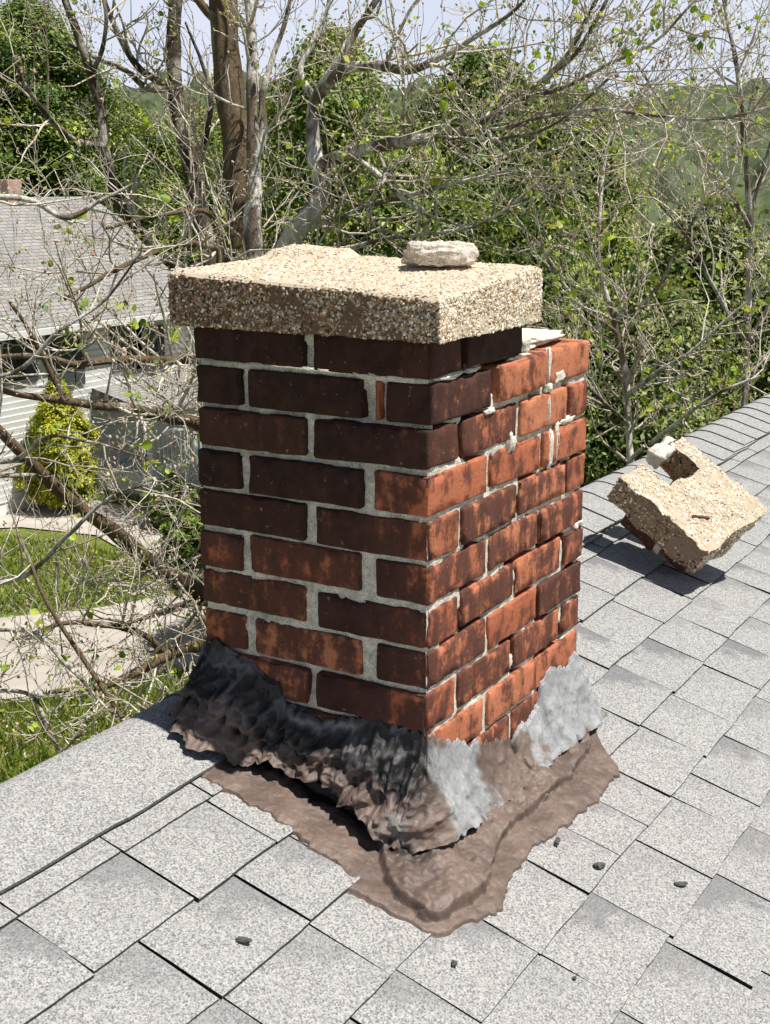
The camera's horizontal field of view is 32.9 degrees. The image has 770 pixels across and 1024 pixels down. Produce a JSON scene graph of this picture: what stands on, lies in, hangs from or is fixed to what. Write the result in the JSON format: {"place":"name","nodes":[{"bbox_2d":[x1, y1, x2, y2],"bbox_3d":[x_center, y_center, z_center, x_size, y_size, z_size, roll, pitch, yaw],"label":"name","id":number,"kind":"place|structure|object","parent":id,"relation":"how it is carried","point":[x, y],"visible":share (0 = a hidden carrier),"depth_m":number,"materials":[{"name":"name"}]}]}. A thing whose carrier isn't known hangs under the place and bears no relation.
{"place":"outdoors","nodes":[
{"label":"outdoors","id":0,"kind":"place"},
{"bbox_2d":[0,485,204,783],"bbox_3d":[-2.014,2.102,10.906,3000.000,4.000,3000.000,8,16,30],"label":"ground","id":1,"kind":"structure","parent":0,"point":[49,535],"depth_m":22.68,"materials":[{"name":"green plant"}]},
{"bbox_2d":[0,5,94,196],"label":"leafy tree","id":2,"kind":"object","parent":1,"relation":"on","point":[3,43],"visible":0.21,"depth_m":48.52,"materials":[{"name":"green plant"}]},
{"bbox_2d":[13,377,101,509],"bbox_3d":[-6.729,-1.248,27.204,1.927,3.137,1.853,8,16,30],"label":"shrub","id":3,"kind":"object","parent":1,"relation":"on","point":[46,416],"visible":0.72,"depth_m":26.82,"materials":[{"name":"green plant"}]},
{"bbox_2d":[0,0,182,241],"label":"leafy tree","id":4,"kind":"object","parent":1,"relation":"on","point":[60,104],"visible":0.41,"depth_m":49.42,"materials":[{"name":"green plant"}]},
{"bbox_2d":[0,179,202,515],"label":"neighbour house","id":5,"kind":"structure","parent":1,"relation":"on","point":[16,412],"depth_m":29.19,"materials":[{"name":"grey"}]},
{"bbox_2d":[0,337,37,386],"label":"window","id":6,"kind":"structure","parent":5,"relation":"in","point":[17,362],"depth_m":26.78,"materials":[{"name":"black glass"}]},
{"bbox_2d":[45,332,85,386],"bbox_3d":[-6.841,-3.310,27.937,0.070,1.258,1.071,8,16,30],"label":"window","id":7,"kind":"structure","parent":5,"relation":"in","point":[69,377],"depth_m":28.01,"materials":[{"name":"black glass"}]},
{"bbox_2d":[109,323,143,372],"bbox_3d":[-5.843,-3.746,29.552,0.070,1.078,1.060,8,16,30],"label":"window","id":8,"kind":"structure","parent":5,"relation":"in","point":[119,329],"depth_m":29.41,"materials":[{"name":"black glass"}]},
{"bbox_2d":[132,324,164,372],"bbox_3d":[-5.472,-3.783,30.183,0.070,1.018,1.092,8,16,30],"label":"window","id":9,"kind":"structure","parent":5,"relation":"in","point":[156,342],"depth_m":30.24,"materials":[{"name":"black glass"}]},
{"bbox_2d":[42,98,220,266],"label":"leafy tree","id":10,"kind":"object","parent":1,"relation":"on","point":[160,152],"visible":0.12,"depth_m":55.08,"materials":[{"name":"green plant"}]},
{"bbox_2d":[0,38,264,757],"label":"bare sapling","id":11,"kind":"object","parent":1,"relation":"on","point":[165,198],"visible":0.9,"depth_m":5.43,"materials":[{"name":"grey plant"}]},
{"bbox_2d":[0,0,282,499],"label":"bare tree","id":12,"kind":"object","parent":1,"relation":"on","point":[174,53],"visible":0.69,"depth_m":8.62,"materials":[{"name":"brown plant"}]},
{"bbox_2d":[109,166,217,264],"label":"leafy tree","id":13,"kind":"object","parent":1,"relation":"on","point":[177,231],"visible":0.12,"depth_m":54.76,"materials":[{"name":"green plant"}]},
{"bbox_2d":[0,0,334,740],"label":"bare tree","id":14,"kind":"object","parent":1,"relation":"on","point":[233,122],"visible":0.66,"depth_m":6.58,"materials":[{"name":"grey plant"}]},
{"bbox_2d":[139,468,200,527],"bbox_3d":[-4.251,-0.138,26.133,1.336,1.524,1.353,8,16,30],"label":"shrub","id":15,"kind":"object","parent":1,"relation":"on","point":[156,517],"visible":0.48,"depth_m":25.84,"materials":[{"name":"green plant"}]},
{"bbox_2d":[156,502,204,570],"bbox_3d":[-3.619,0.539,23.360,1.096,1.567,1.071,1,14,4],"label":"shrub","id":16,"kind":"object","parent":1,"relation":"on","point":[189,547],"visible":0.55,"depth_m":23.08,"materials":[{"name":"green plant"}]},
{"bbox_2d":[157,103,278,235],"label":"leafy tree","id":17,"kind":"object","parent":1,"relation":"on","point":[217,131],"visible":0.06,"depth_m":64.50,"materials":[{"name":"green plant"}]},
{"bbox_2d":[171,101,311,266],"bbox_3d":[-3.040,-6.064,33.797,5.925,9.140,5.696,-13,19,-43],"label":"leafy tree","id":18,"kind":"object","parent":1,"relation":"on","point":[210,198],"visible":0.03,"depth_m":32.89,"materials":[{"name":"green plant"}]},
{"bbox_2d":[144,0,403,259],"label":"bare tree","id":19,"kind":"object","parent":1,"relation":"on","point":[256,137],"visible":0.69,"depth_m":7.67,"materials":[{"name":"grey plant"}]},
{"bbox_2d":[209,8,401,254],"bbox_3d":[-0.876,-4.672,26.212,6.130,10.212,6.066,-2,14,-6],"label":"leafy tree","id":20,"kind":"object","parent":1,"relation":"on","point":[298,126],"visible":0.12,"depth_m":24.61,"materials":[{"name":"green plant"}]},
{"bbox_2d":[306,122,496,261],"bbox_3d":[0.193,-1.375,17.949,4.750,7.724,4.800,-1,14,-6],"label":"leafy tree","id":21,"kind":"object","parent":1,"relation":"on","point":[387,248],"visible":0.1,"depth_m":16.71,"materials":[{"name":"green plant"}]},
{"bbox_2d":[141,0,769,522],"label":"bare tree","id":22,"kind":"object","parent":1,"relation":"on","point":[321,166],"visible":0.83,"depth_m":6.16,"materials":[{"name":"grey plant"}]},
{"bbox_2d":[322,29,612,298],"bbox_3d":[1.450,-2.940,21.207,5.709,9.248,5.938,6,15,21],"label":"leafy tree","id":23,"kind":"object","parent":1,"relation":"on","point":[469,63],"visible":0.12,"depth_m":19.49,"materials":[{"name":"green plant"}]},
{"bbox_2d":[464,64,665,329],"bbox_3d":[2.205,-1.421,16.828,4.042,8.397,4.000,-3,14,-11],"label":"leafy tree","id":24,"kind":"object","parent":1,"relation":"on","point":[616,240],"visible":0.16,"depth_m":15.80,"materials":[{"name":"green plant"}]},
{"bbox_2d":[479,191,660,487],"bbox_3d":[1.428,0.386,12.636,3.027,6.862,3.149,8,16,28],"label":"leafy tree","id":25,"kind":"object","parent":1,"relation":"on","point":[517,239],"visible":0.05,"depth_m":11.80,"materials":[{"name":"green plant"}]},
{"bbox_2d":[384,0,769,464],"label":"bare sapling","id":26,"kind":"object","parent":1,"relation":"on","point":[628,393],"visible":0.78,"depth_m":6.55,"materials":[{"name":"grey plant"}]},
{"bbox_2d":[531,0,769,407],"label":"bare sapling","id":27,"kind":"object","parent":1,"relation":"on","point":[749,220],"visible":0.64,"depth_m":8.99,"materials":[{"name":"grey plant"}]},
{"bbox_2d":[580,267,769,486],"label":"leafy tree","id":28,"kind":"object","parent":1,"relation":"on","point":[662,390],"visible":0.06,"depth_m":11.77,"materials":[{"name":"green plant"}]},
{"bbox_2d":[593,180,769,466],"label":"leafy tree","id":29,"kind":"object","parent":1,"relation":"on","point":[739,250],"visible":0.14,"depth_m":14.72,"materials":[{"name":"green plant"}]},
{"bbox_2d":[704,253,769,420],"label":"leafy tree","id":30,"kind":"object","parent":1,"relation":"on","point":[763,383],"visible":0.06,"depth_m":13.97,"materials":[{"name":"green plant"}]},
{"bbox_2d":[0,500,205,582],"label":"driveway","id":31,"kind":"structure","parent":0,"point":[46,513],"depth_m":26.52,"materials":[{"name":"concrete"}]},
{"bbox_2d":[0,594,207,702],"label":"street","id":32,"kind":"structure","parent":0,"point":[40,676],"depth_m":19.39,"materials":[{"name":"concrete"}]},
{"bbox_2d":[0,393,769,1023],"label":"house","id":33,"kind":"structure","parent":0,"point":[148,875],"depth_m":1.92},
{"bbox_2d":[235,936,252,943],"bbox_3d":[-0.187,0.568,1.728,0.026,0.007,0.012,3,14,12],"label":"roof chip","id":34,"kind":"object","parent":33,"relation":"on","point":[242,939],"visible":1,"depth_m":1.73,"materials":[{"name":"grey stone"}]},
{"bbox_2d":[167,244,619,937],"bbox_3d":[0.045,0.092,2.206,0.626,1.055,0.839,8,16,30],"label":"chimney","id":35,"kind":"object","parent":33,"relation":"on","point":[389,698],"visible":0.99,"depth_m":2.02,"materials":[{"name":"red brick"}]},
{"bbox_2d":[401,240,478,267],"bbox_3d":[0.086,-0.405,2.043,0.118,0.043,0.094,-4,15,-16],"label":"mortar lump","id":36,"kind":"object","parent":35,"relation":"on","point":[442,253],"visible":1,"depth_m":2.01,"materials":[{"name":"beige concrete"}]},
{"bbox_2d":[451,959,457,965],"bbox_3d":[0.096,0.621,1.795,0.009,0.003,0.015,1,14,2],"label":"roof chip","id":37,"kind":"object","parent":33,"relation":"on","point":[454,962],"visible":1,"depth_m":1.79,"materials":[{"name":"grey stone"}]},
{"bbox_2d":[555,836,560,844],"bbox_3d":[0.281,0.534,2.118,0.009,0.005,0.027,3,15,13],"label":"roof chip","id":38,"kind":"object","parent":33,"relation":"on","point":[557,839],"visible":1,"depth_m":2.12,"materials":[{"name":"grey stone"}]},
{"bbox_2d":[593,862,605,869],"bbox_3d":[0.343,0.565,2.081,0.024,0.011,0.014,-7,16,-27],"label":"roof chip","id":39,"kind":"object","parent":33,"relation":"on","point":[599,865],"visible":1,"depth_m":2.08,"materials":[{"name":"grey stone"}]},
{"bbox_2d":[674,881,687,885],"bbox_3d":[0.476,0.598,2.095,0.023,0.007,0.013,-3,14,-11],"label":"roof chip","id":40,"kind":"object","parent":33,"relation":"on","point":[680,883],"visible":1,"depth_m":2.09,"materials":[{"name":"grey stone"}]},
{"bbox_2d":[607,436,766,573],"bbox_3d":[0.765,-0.012,3.310,0.318,0.312,0.293,-13,19,-42],"label":"broken cap piece","id":41,"kind":"object","parent":33,"relation":"on","point":[701,510],"visible":1,"depth_m":3.26,"materials":[{"name":"beige concrete"}]},
{"bbox_2d":[0,0,769,99],"label":"sky","id":42,"kind":"structure","parent":0,"point":[432,9],"materials":[{"name":"white"}]},
{"bbox_2d":[27,69,769,306],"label":"wooded hill","id":43,"kind":"structure","parent":0,"point":[762,199],"depth_m":146.84,"materials":[{"name":"green foliage"}]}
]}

